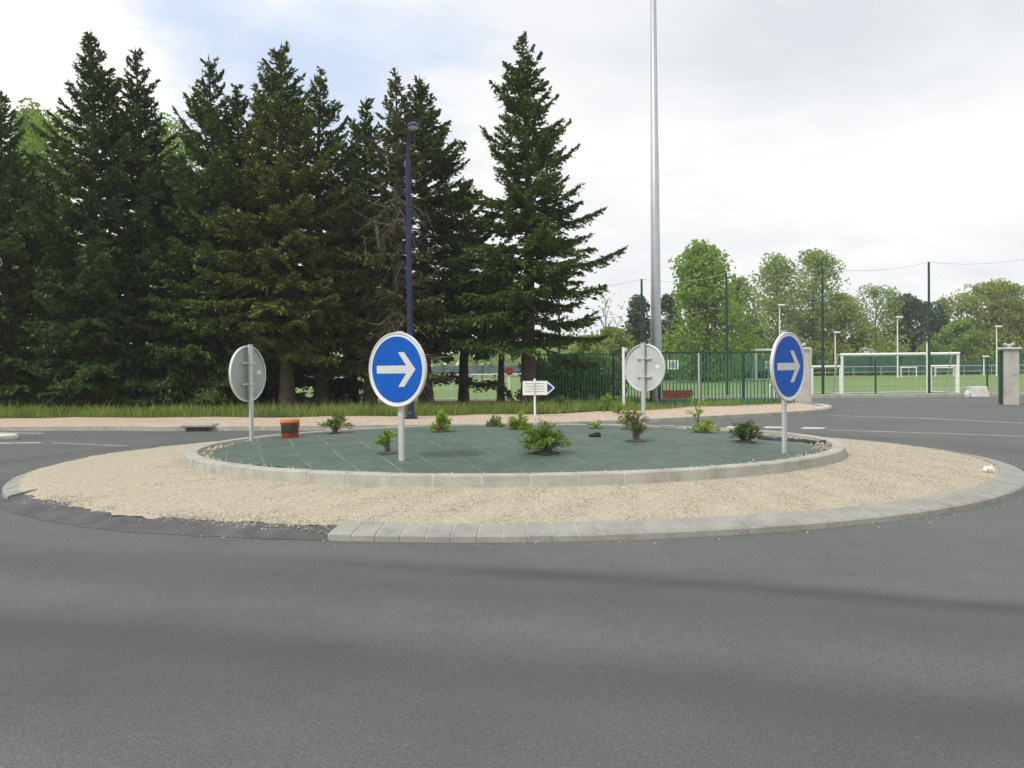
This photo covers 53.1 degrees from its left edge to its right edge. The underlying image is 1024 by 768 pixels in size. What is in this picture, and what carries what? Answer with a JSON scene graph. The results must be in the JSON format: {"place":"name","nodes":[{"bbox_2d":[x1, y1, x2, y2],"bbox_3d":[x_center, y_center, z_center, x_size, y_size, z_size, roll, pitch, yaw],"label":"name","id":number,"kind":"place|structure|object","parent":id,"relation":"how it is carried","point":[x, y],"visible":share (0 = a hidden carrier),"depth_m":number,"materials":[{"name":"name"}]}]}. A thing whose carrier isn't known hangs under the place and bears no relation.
{"place":"outdoors","nodes":[
{"label":"outdoors","id":0,"kind":"place"},
{"bbox_2d":[0,392,671,418],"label":"verge","id":1,"kind":"structure","parent":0,"point":[481,402],"depth_m":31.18,"materials":[{"name":"plant"}]},
{"bbox_2d":[0,91,80,409],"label":"spruce tree","id":2,"kind":"object","parent":1,"relation":"on","point":[14,172],"visible":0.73,"depth_m":32.05,"materials":[{"name":"green plant"}]},
{"bbox_2d":[0,179,86,408],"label":"spruce tree","id":3,"kind":"object","parent":1,"relation":"on","point":[49,189],"visible":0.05,"depth_m":33.64,"materials":[{"name":"green plant"}]},
{"bbox_2d":[3,31,179,417],"bbox_3d":[-13.122,-4.796,31.453,5.568,12.203,5.089,0,1,34],"label":"spruce tree","id":4,"kind":"object","parent":1,"relation":"on","point":[96,276],"visible":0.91,"depth_m":30.77,"materials":[{"name":"green plant"}]},
{"bbox_2d":[59,47,223,408],"bbox_3d":[-11.723,-4.790,32.299,5.533,11.670,4.882,-1,1,0],"label":"spruce tree","id":5,"kind":"object","parent":1,"relation":"on","point":[145,231],"visible":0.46,"depth_m":31.59,"materials":[{"name":"green plant"}]},
{"bbox_2d":[122,150,225,404],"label":"spruce tree","id":6,"kind":"object","parent":1,"relation":"on","point":[168,195],"visible":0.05,"depth_m":33.95,"materials":[{"name":"green plant"}]},
{"bbox_2d":[117,54,281,408],"bbox_3d":[-9.413,-4.616,31.550,5.263,11.035,4.566,-1,1,-31],"label":"spruce tree","id":7,"kind":"object","parent":1,"relation":"on","point":[206,116],"visible":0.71,"depth_m":30.91,"materials":[{"name":"green plant"}]},
{"bbox_2d":[175,83,301,405],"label":"spruce tree","id":8,"kind":"object","parent":1,"relation":"on","point":[245,104],"visible":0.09,"depth_m":32.58,"materials":[{"name":"green plant"}]},
{"bbox_2d":[202,230,311,404],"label":"spruce tree","id":9,"kind":"object","parent":1,"relation":"on","point":[275,394],"visible":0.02,"depth_m":34.80,"materials":[{"name":"green plant"}]},
{"bbox_2d":[179,41,391,407],"bbox_3d":[-6.769,-4.714,30.757,6.227,11.195,5.341,-1,1,0],"label":"spruce tree","id":10,"kind":"object","parent":1,"relation":"on","point":[274,183],"visible":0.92,"depth_m":30.20,"materials":[{"name":"green plant"}]},
{"bbox_2d":[255,65,369,405],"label":"spruce tree","id":11,"kind":"object","parent":1,"relation":"on","point":[321,390],"visible":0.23,"depth_m":32.16,"materials":[{"name":"green plant"}]},
{"bbox_2d":[275,162,388,404],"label":"tree","id":12,"kind":"object","parent":1,"relation":"on","point":[347,389],"visible":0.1,"depth_m":34.81,"materials":[{"name":"green plant"}]},
{"bbox_2d":[304,97,443,404],"bbox_3d":[-4.522,-4.090,32.208,4.831,9.854,3.928,-1,1,0],"label":"spruce tree","id":13,"kind":"object","parent":1,"relation":"on","point":[352,224],"visible":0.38,"depth_m":31.61,"materials":[{"name":"green plant"}]},
{"bbox_2d":[336,68,461,406],"bbox_3d":[-3.334,-4.151,30.906,3.746,10.828,4.461,-1,1,0],"label":"spruce tree","id":14,"kind":"object","parent":1,"relation":"on","point":[397,125],"visible":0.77,"depth_m":30.82,"materials":[{"name":"green plant"}]},
{"bbox_2d":[335,75,508,403],"bbox_3d":[-2.811,-4.494,32.675,5.827,10.615,4.893,-1,1,0],"label":"spruce tree","id":15,"kind":"object","parent":1,"relation":"on","point":[442,163],"visible":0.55,"depth_m":31.98,"materials":[{"name":"green plant"}]},
{"bbox_2d":[415,175,518,401],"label":"spruce tree","id":16,"kind":"object","parent":1,"relation":"on","point":[463,393],"visible":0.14,"depth_m":34.65,"materials":[{"name":"green plant"}]},
{"bbox_2d":[432,368,514,401],"bbox_3d":[-1.388,0.069,33.049,3.009,1.165,1.188,-1,1,0],"label":"fallen branch","id":17,"kind":"object","parent":1,"relation":"on","point":[489,384],"visible":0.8,"depth_m":32.93,"materials":[{"name":"green plant"}]},
{"bbox_2d":[480,271,520,401],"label":"spruce tree","id":18,"kind":"object","parent":1,"relation":"on","point":[501,395],"visible":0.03,"depth_m":35.93,"materials":[{"name":"green plant"}]},
{"bbox_2d":[434,31,627,404],"bbox_3d":[0.435,-4.895,30.832,5.888,11.410,4.806,0,1,29],"label":"spruce tree","id":19,"kind":"object","parent":1,"relation":"on","point":[540,240],"visible":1,"depth_m":30.32,"materials":[{"name":"green plant"}]},
{"bbox_2d":[515,351,618,400],"bbox_3d":[1.921,-0.139,36.437,3.745,2.068,4.358,-1,1,0],"label":"bush","id":20,"kind":"object","parent":1,"relation":"on","point":[517,396],"visible":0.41,"depth_m":35.42,"materials":[{"name":"green plant"}]},
{"bbox_2d":[538,352,651,402],"bbox_3d":[2.722,-0.099,33.603,3.750,1.860,0.080,-1,1,0],"label":"bar fence","id":21,"kind":"object","parent":1,"relation":"on","point":[577,374],"visible":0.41,"depth_m":33.58,"materials":[{"name":"green metal"}]},
{"bbox_2d":[564,371,627,399],"bbox_3d":[2.874,0.140,36.389,2.475,1.491,2.070,-1,1,0],"label":"evergreen shrub","id":22,"kind":"object","parent":1,"relation":"on","point":[604,384],"visible":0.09,"depth_m":35.94,"materials":[{"name":"green plant"}]},
{"bbox_2d":[622,347,626,404],"bbox_3d":[3.254,-0.151,29.502,0.158,1.811,0.075,-1,1,0],"label":"white post","id":23,"kind":"object","parent":1,"relation":"on","point":[624,349],"visible":0.8,"depth_m":29.46,"materials":[{"name":"metal"}]},
{"bbox_2d":[650,0,661,400],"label":"floodlight mast","id":24,"kind":"object","parent":1,"relation":"on","point":[656,336],"visible":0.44,"depth_m":34.78,"materials":[{"name":"metal"}]},
{"bbox_2d":[658,351,790,405],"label":"sliding gate","id":25,"kind":"structure","parent":1,"relation":"on","point":[685,401],"depth_m":33.40,"materials":[{"name":"green metal"}]},
{"bbox_2d":[0,403,819,425],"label":"pavement","id":26,"kind":"structure","parent":0,"point":[364,420],"depth_m":26.51,"materials":[{"name":"beige concrete"}]},
{"bbox_2d":[181,423,218,431],"bbox_3d":[-7.307,1.014,23.969,0.750,0.162,0.500,-1,1,0],"label":"storm drain","id":27,"kind":"object","parent":26,"relation":"on","point":[187,425],"visible":0.97,"depth_m":23.73,"materials":[{"name":"concrete"}]},
{"bbox_2d":[404,121,418,417],"bbox_3d":[-2.553,-2.857,25.963,0.435,7.461,0.848,-1,1,-21],"label":"street lamp","id":28,"kind":"object","parent":26,"relation":"on","point":[412,126],"visible":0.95,"depth_m":26.09,"materials":[{"name":"metal"}]},
{"bbox_2d":[523,379,554,415],"bbox_3d":[0.701,0.344,26.635,0.842,0.970,0.109,-1,1,0],"label":"direction sign","id":29,"kind":"object","parent":26,"relation":"on","point":[534,387],"visible":1,"depth_m":26.59,"materials":[{"name":"white metal"}]},
{"bbox_2d":[598,394,613,410],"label":"weed plant","id":30,"kind":"object","parent":26,"relation":"on","point":[608,402],"visible":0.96,"depth_m":28.55,"materials":[{"name":"green plant"}]},
{"bbox_2d":[601,397,789,411],"bbox_3d":[5.697,0.585,30.932,8.709,0.260,1.665,-1,1,-38],"label":"grass strip","id":31,"kind":"object","parent":26,"relation":"on","point":[705,404],"visible":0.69,"depth_m":30.98,"materials":[{"name":"green plant"}]},
{"bbox_2d":[122,370,864,417],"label":"ground","id":32,"kind":"structure","parent":0,"point":[458,375],"depth_m":147.76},
{"bbox_2d":[1,97,44,347],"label":"broadleaf tree","id":33,"kind":"object","parent":32,"relation":"on","point":[27,112],"visible":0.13,"depth_m":59.70,"materials":[{"name":"green plant"}]},
{"bbox_2d":[15,109,102,347],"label":"broadleaf tree","id":34,"kind":"object","parent":32,"relation":"on","point":[36,137],"visible":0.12,"depth_m":55.03,"materials":[{"name":"green plant"}]},
{"bbox_2d":[311,319,904,378],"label":"woods","id":35,"kind":"object","parent":32,"relation":"on","point":[495,360],"visible":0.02,"depth_m":156.88,"materials":[{"name":"green plant"}]},
{"bbox_2d":[587,290,631,359],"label":"broadleaf tree","id":36,"kind":"object","parent":32,"relation":"on","point":[602,297],"visible":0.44,"depth_m":89.72,"materials":[{"name":"green plant"}]},
{"bbox_2d":[595,326,635,382],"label":"broadleaf tree","id":37,"kind":"object","parent":32,"relation":"on","point":[614,342],"visible":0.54,"depth_m":82.86,"materials":[{"name":"green plant"}]},
{"bbox_2d":[621,294,650,347],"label":"broadleaf tree","id":38,"kind":"object","parent":32,"relation":"on","point":[634,317],"visible":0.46,"depth_m":95.45,"materials":[{"name":"green plant"}]},
{"bbox_2d":[650,293,687,379],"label":"broadleaf tree","id":39,"kind":"object","parent":32,"relation":"on","point":[667,303],"visible":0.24,"depth_m":99.14,"materials":[{"name":"green plant"}]},
{"bbox_2d":[345,392,1023,402],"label":"pitch edging","id":40,"kind":"object","parent":32,"relation":"on","point":[861,395],"visible":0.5,"depth_m":42.07,"materials":[{"name":"concrete"}]},
{"bbox_2d":[648,238,765,381],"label":"broadleaf tree","id":41,"kind":"object","parent":32,"relation":"on","point":[702,261],"visible":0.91,"depth_m":82.63,"materials":[{"name":"green plant"}]},
{"bbox_2d":[717,275,773,374],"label":"broadleaf tree","id":42,"kind":"object","parent":32,"relation":"on","point":[741,285],"visible":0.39,"depth_m":99.19,"materials":[{"name":"green plant"}]},
{"bbox_2d":[748,251,810,357],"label":"broadleaf tree","id":43,"kind":"object","parent":32,"relation":"on","point":[774,266],"visible":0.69,"depth_m":121.11,"materials":[{"name":"green plant"}]},
{"bbox_2d":[558,259,1023,394],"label":"ball stop fence","id":44,"kind":"object","parent":32,"relation":"on","point":[822,335],"visible":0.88,"depth_m":42.28,"materials":[{"name":"metal"}]},
{"bbox_2d":[584,319,1023,376],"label":"hedge","id":45,"kind":"object","parent":32,"relation":"on","point":[879,348],"visible":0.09,"depth_m":120.12,"materials":[{"name":"green plant"}]},
{"bbox_2d":[780,248,850,364],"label":"broadleaf tree","id":46,"kind":"object","parent":32,"relation":"on","point":[815,259],"visible":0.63,"depth_m":124.79,"materials":[{"name":"green plant"}]},
{"bbox_2d":[806,292,875,374],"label":"broadleaf tree","id":47,"kind":"object","parent":32,"relation":"on","point":[847,309],"visible":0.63,"depth_m":122.70,"materials":[{"name":"green plant"}]},
{"bbox_2d":[912,340,943,374],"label":"broadleaf tree","id":48,"kind":"object","parent":32,"relation":"on","point":[932,347],"visible":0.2,"depth_m":121.62,"materials":[{"name":"green plant"}]},
{"bbox_2d":[937,297,950,340],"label":"broadleaf tree","id":49,"kind":"object","parent":32,"relation":"on","point":[947,321],"visible":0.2,"depth_m":139.21,"materials":[{"name":"green plant"}]},
{"bbox_2d":[926,319,995,373],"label":"broadleaf tree","id":50,"kind":"object","parent":32,"relation":"on","point":[966,338],"visible":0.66,"depth_m":120.97,"materials":[{"name":"green plant"}]},
{"bbox_2d":[963,343,992,373],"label":"broadleaf tree","id":51,"kind":"object","parent":32,"relation":"on","point":[972,354],"visible":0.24,"depth_m":120.05,"materials":[{"name":"green plant"}]},
{"bbox_2d":[934,278,1023,359],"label":"broadleaf tree","id":52,"kind":"object","parent":32,"relation":"on","point":[974,304],"visible":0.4,"depth_m":126.95,"materials":[{"name":"green plant"}]},
{"bbox_2d":[972,296,1023,360],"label":"broadleaf tree","id":53,"kind":"object","parent":32,"relation":"on","point":[1004,307],"visible":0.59,"depth_m":122.76,"materials":[{"name":"green plant"}]},
{"bbox_2d":[0,396,1023,767],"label":"road","id":54,"kind":"structure","parent":0,"point":[892,644],"depth_m":5.29,"materials":[{"name":"grey asphalt"}]},
{"bbox_2d":[0,495,336,540],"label":"asphalt patch","id":55,"kind":"object","parent":54,"relation":"on","point":[66,514],"visible":0.92,"depth_m":9.18,"materials":[{"name":"grey asphalt"}]},
{"bbox_2d":[0,404,829,430],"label":"pavement kerb","id":56,"kind":"structure","parent":54,"relation":"on","point":[301,427],"depth_m":24.50,"materials":[{"name":"concrete"}]},
{"bbox_2d":[0,438,1023,548],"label":"roundabout apron","id":57,"kind":"object","parent":54,"relation":"on","point":[90,470],"visible":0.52,"depth_m":10.22,"materials":[{"name":"beige gravel"}]},
{"bbox_2d":[183,424,846,486],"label":"island kerb","id":58,"kind":"structure","parent":57,"relation":"on","point":[834,453],"depth_m":10.85,"materials":[{"name":"concrete"}]},
{"bbox_2d":[2,437,1023,542],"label":"apron kerb","id":59,"kind":"structure","parent":54,"relation":"on","point":[1007,482],"depth_m":8.62,"materials":[{"name":"grey concrete"}]},
{"bbox_2d":[54,415,1023,445],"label":"faded markings","id":60,"kind":"object","parent":54,"relation":"on","point":[831,415],"visible":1,"depth_m":21.18,"materials":[{"name":"paint"}]},
{"bbox_2d":[663,390,692,398],"bbox_3d":[6.000,0.477,37.514,1.240,0.510,0.440,-1,1,0],"label":"road barrier","id":61,"kind":"object","parent":54,"relation":"on","point":[671,394],"visible":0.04,"depth_m":37.42,"materials":[{"name":"red plastic"}]},
{"bbox_2d":[792,343,811,403],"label":"gate pillar","id":62,"kind":"structure","parent":54,"relation":"on","point":[804,396],"depth_m":33.38,"materials":[{"name":"white concrete"}]},
{"bbox_2d":[0,0,1023,369],"label":"sky","id":63,"kind":"structure","parent":0,"point":[877,135],"materials":[{"name":"white"}]},
{"bbox_2d":[201,434,827,467],"bbox_3d":[0.039,0.902,15.017,8.920,0.010,8.920,-1,1,0],"label":"stone margin","id":64,"kind":"object","parent":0,"point":[283,467],"visible":0.04,"depth_m":14.21,"materials":[{"name":"grey stone"}]},
{"bbox_2d":[210,425,818,473],"bbox_3d":[0.074,0.786,15.054,8.558,0.214,8.635,-1,1,0],"label":"planting fabric","id":65,"kind":"object","parent":64,"relation":"on","point":[476,449],"visible":0.73,"depth_m":12.61,"materials":[{"name":"green fabric"}]},
{"bbox_2d":[229,345,265,440],"bbox_3d":[-3.965,0.151,15.488,0.104,1.490,0.850,0,1,24],"label":"roundabout sign","id":66,"kind":"object","parent":65,"relation":"on","point":[247,373],"visible":1,"depth_m":15.45,"materials":[{"name":"metal"}]},
{"bbox_2d":[280,419,299,438],"bbox_3d":[-3.300,0.664,15.230,0.292,0.290,0.293,-1,1,-29],"label":"bucket","id":67,"kind":"object","parent":65,"relation":"on","point":[289,428],"visible":0.91,"depth_m":15.11,"materials":[{"name":"orange plastic"}]},
{"bbox_2d":[316,410,353,433],"bbox_3d":[-2.714,0.591,15.889,0.575,0.403,0.468,-1,1,-25],"label":"shrub","id":68,"kind":"object","parent":65,"relation":"on","point":[335,422],"visible":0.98,"depth_m":15.89,"materials":[{"name":"green plant"}]},
{"bbox_2d":[372,427,397,453],"bbox_3d":[-1.515,0.684,12.344,0.372,0.344,0.324,-1,1,0],"label":"shrub","id":69,"kind":"object","parent":65,"relation":"on","point":[386,439],"visible":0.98,"depth_m":12.31,"materials":[{"name":"green plant"}]},
{"bbox_2d":[369,331,426,460],"bbox_3d":[-1.277,0.153,11.637,0.850,1.503,0.104,0,1,35],"label":"roundabout sign","id":70,"kind":"object","parent":65,"relation":"on","point":[397,369],"visible":0.98,"depth_m":11.60,"materials":[{"name":"metal"}]},
{"bbox_2d":[428,408,455,431],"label":"shrub","id":71,"kind":"object","parent":65,"relation":"on","point":[443,422],"visible":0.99,"depth_m":14.98,"materials":[{"name":"green plant"}]},
{"bbox_2d":[485,414,506,426],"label":"shrub","id":72,"kind":"object","parent":65,"relation":"on","point":[496,421],"visible":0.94,"depth_m":16.80,"materials":[{"name":"green plant"}]},
{"bbox_2d":[506,410,532,429],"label":"shrub","id":73,"kind":"object","parent":65,"relation":"on","point":[518,423],"visible":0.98,"depth_m":15.50,"materials":[{"name":"green plant"}]},
{"bbox_2d":[516,417,574,454],"bbox_3d":[0.341,0.601,12.020,0.699,0.471,0.690,0,1,43],"label":"shrub","id":74,"kind":"object","parent":65,"relation":"on","point":[543,441],"visible":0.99,"depth_m":11.95,"materials":[{"name":"green plant"}]},
{"bbox_2d":[619,408,649,441],"bbox_3d":[1.689,0.551,13.675,0.423,0.470,0.456,-1,1,-39],"label":"shrub","id":75,"kind":"object","parent":65,"relation":"on","point":[636,427],"visible":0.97,"depth_m":13.65,"materials":[{"name":"green plant"}]},
{"bbox_2d":[624,343,665,425],"bbox_3d":[2.339,0.031,18.173,0.850,1.526,0.104,0,1,40],"label":"roundabout sign","id":76,"kind":"object","parent":65,"relation":"on","point":[644,367],"visible":0.99,"depth_m":18.14,"materials":[{"name":"metal"}]},
{"bbox_2d":[684,395,705,424],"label":"shrub","id":77,"kind":"object","parent":65,"relation":"on","point":[698,413],"visible":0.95,"depth_m":18.57,"materials":[{"name":"green plant"}]},
{"bbox_2d":[686,417,720,432],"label":"shrub","id":78,"kind":"object","parent":65,"relation":"on","point":[705,427],"visible":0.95,"depth_m":15.85,"materials":[{"name":"green plant"}]},
{"bbox_2d":[727,420,764,442],"bbox_3d":[3.176,0.642,13.984,0.448,0.350,0.504,-1,1,-13],"label":"shrub","id":79,"kind":"object","parent":65,"relation":"on","point":[743,433],"visible":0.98,"depth_m":13.92,"materials":[{"name":"green plant"}]},
{"bbox_2d":[770,331,805,453],"bbox_3d":[3.378,0.116,12.632,0.104,1.549,0.850,0,1,43],"label":"roundabout sign","id":80,"kind":"object","parent":65,"relation":"on","point":[787,366],"visible":0.98,"depth_m":12.60,"materials":[{"name":"metal"}]},
{"bbox_2d":[198,425,830,473],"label":"margin stones","id":81,"kind":"object","parent":64,"relation":"on","point":[822,446],"visible":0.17,"depth_m":13.75,"materials":[{"name":"grey stone"}]},
{"bbox_2d":[759,436,825,442],"bbox_3d":[4.019,0.792,14.698,1.000,0.100,0.414,-1,1,0],"label":"torn sheet","id":82,"kind":"object","parent":64,"relation":"on","point":[788,439],"visible":0.85,"depth_m":14.59,"materials":[{"name":"green plastic"}]},
{"bbox_2d":[69,372,1023,398],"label":"pitch","id":83,"kind":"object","parent":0,"point":[892,383],"depth_m":68.30,"materials":[{"name":"green plant"}]},
{"bbox_2d":[130,112,225,287],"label":"broadleaf tree","id":84,"kind":"object","parent":83,"relation":"on","point":[171,126],"visible":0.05,"depth_m":52.95,"materials":[{"name":"green plant"}]},
{"bbox_2d":[431,365,520,382],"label":"windbreak fence","id":85,"kind":"object","parent":83,"relation":"on","point":[481,369],"visible":0.26,"depth_m":91.99,"materials":[{"name":"green fabric"}]},
{"bbox_2d":[567,333,618,372],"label":"broadleaf tree","id":86,"kind":"object","parent":83,"relation":"on","point":[596,348],"visible":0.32,"depth_m":79.39,"materials":[{"name":"green plant"}]},
{"bbox_2d":[335,365,1019,379],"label":"pitch handrail","id":87,"kind":"object","parent":83,"relation":"on","point":[908,371],"visible":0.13,"depth_m":110.98,"materials":[{"name":"metal"}]},
{"bbox_2d":[664,358,769,380],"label":"windbreak fence","id":88,"kind":"object","parent":83,"relation":"on","point":[759,366],"visible":0.13,"depth_m":94.97,"materials":[{"name":"fabric"}]},
{"bbox_2d":[743,317,770,377],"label":"broadleaf tree","id":89,"kind":"object","parent":83,"relation":"on","point":[759,372],"visible":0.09,"depth_m":104.81,"materials":[{"name":"green plant"}]},
{"bbox_2d":[751,349,811,379],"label":"football goal","id":90,"kind":"object","parent":83,"relation":"on","point":[756,361],"visible":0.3,"depth_m":87.90,"materials":[{"name":"white paint"}]},
{"bbox_2d":[599,357,1023,396],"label":"fence","id":91,"kind":"object","parent":83,"relation":"on","point":[875,386],"visible":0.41,"depth_m":42.55,"materials":[{"name":"metal"}]},
{"bbox_2d":[800,339,833,375],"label":"broadleaf tree","id":92,"kind":"object","parent":83,"relation":"on","point":[816,351],"visible":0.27,"depth_m":118.49,"materials":[{"name":"green plant"}]},
{"bbox_2d":[811,365,840,393],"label":"football goal","id":93,"kind":"object","parent":83,"relation":"on","point":[829,366],"visible":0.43,"depth_m":47.47,"materials":[{"name":"white paint"}]},
{"bbox_2d":[834,334,872,374],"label":"broadleaf tree","id":94,"kind":"object","parent":83,"relation":"on","point":[860,346],"visible":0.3,"depth_m":122.80,"materials":[{"name":"green plant"}]},
{"bbox_2d":[853,283,913,374],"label":"broadleaf tree","id":95,"kind":"object","parent":83,"relation":"on","point":[874,293],"visible":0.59,"depth_m":126.93,"materials":[{"name":"green plant"}]},
{"bbox_2d":[831,352,959,393],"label":"football goal","id":96,"kind":"object","parent":83,"relation":"on","point":[842,355],"visible":0.87,"depth_m":45.95,"materials":[{"name":"white paint"}]},
{"bbox_2d":[839,354,962,375],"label":"windbreak fence","id":97,"kind":"object","parent":83,"relation":"on","point":[919,362],"visible":0.68,"depth_m":112.48,"materials":[{"name":"fabric"}]},
{"bbox_2d":[877,293,944,355],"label":"broadleaf tree","id":98,"kind":"object","parent":83,"relation":"on","point":[914,309],"visible":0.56,"depth_m":129.64,"materials":[{"name":"green plant"}]},
{"bbox_2d":[924,365,956,391],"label":"football goal","id":99,"kind":"object","parent":83,"relation":"on","point":[953,366],"visible":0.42,"depth_m":47.56,"materials":[{"name":"white paint"}]},
{"bbox_2d":[962,360,1023,372],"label":"windbreak fence","id":100,"kind":"object","parent":83,"relation":"on","point":[970,369],"visible":0.47,"depth_m":113.99,"materials":[{"name":"fabric"}]},
{"bbox_2d":[967,386,989,396],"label":"concrete block","id":101,"kind":"object","parent":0,"point":[978,391],"depth_m":41.21,"materials":[{"name":"white concrete"}]},
{"bbox_2d":[996,343,1021,404],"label":"gate pillar","id":102,"kind":"structure","parent":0,"point":[1008,374],"depth_m":33.38,"materials":[{"name":"white concrete"}]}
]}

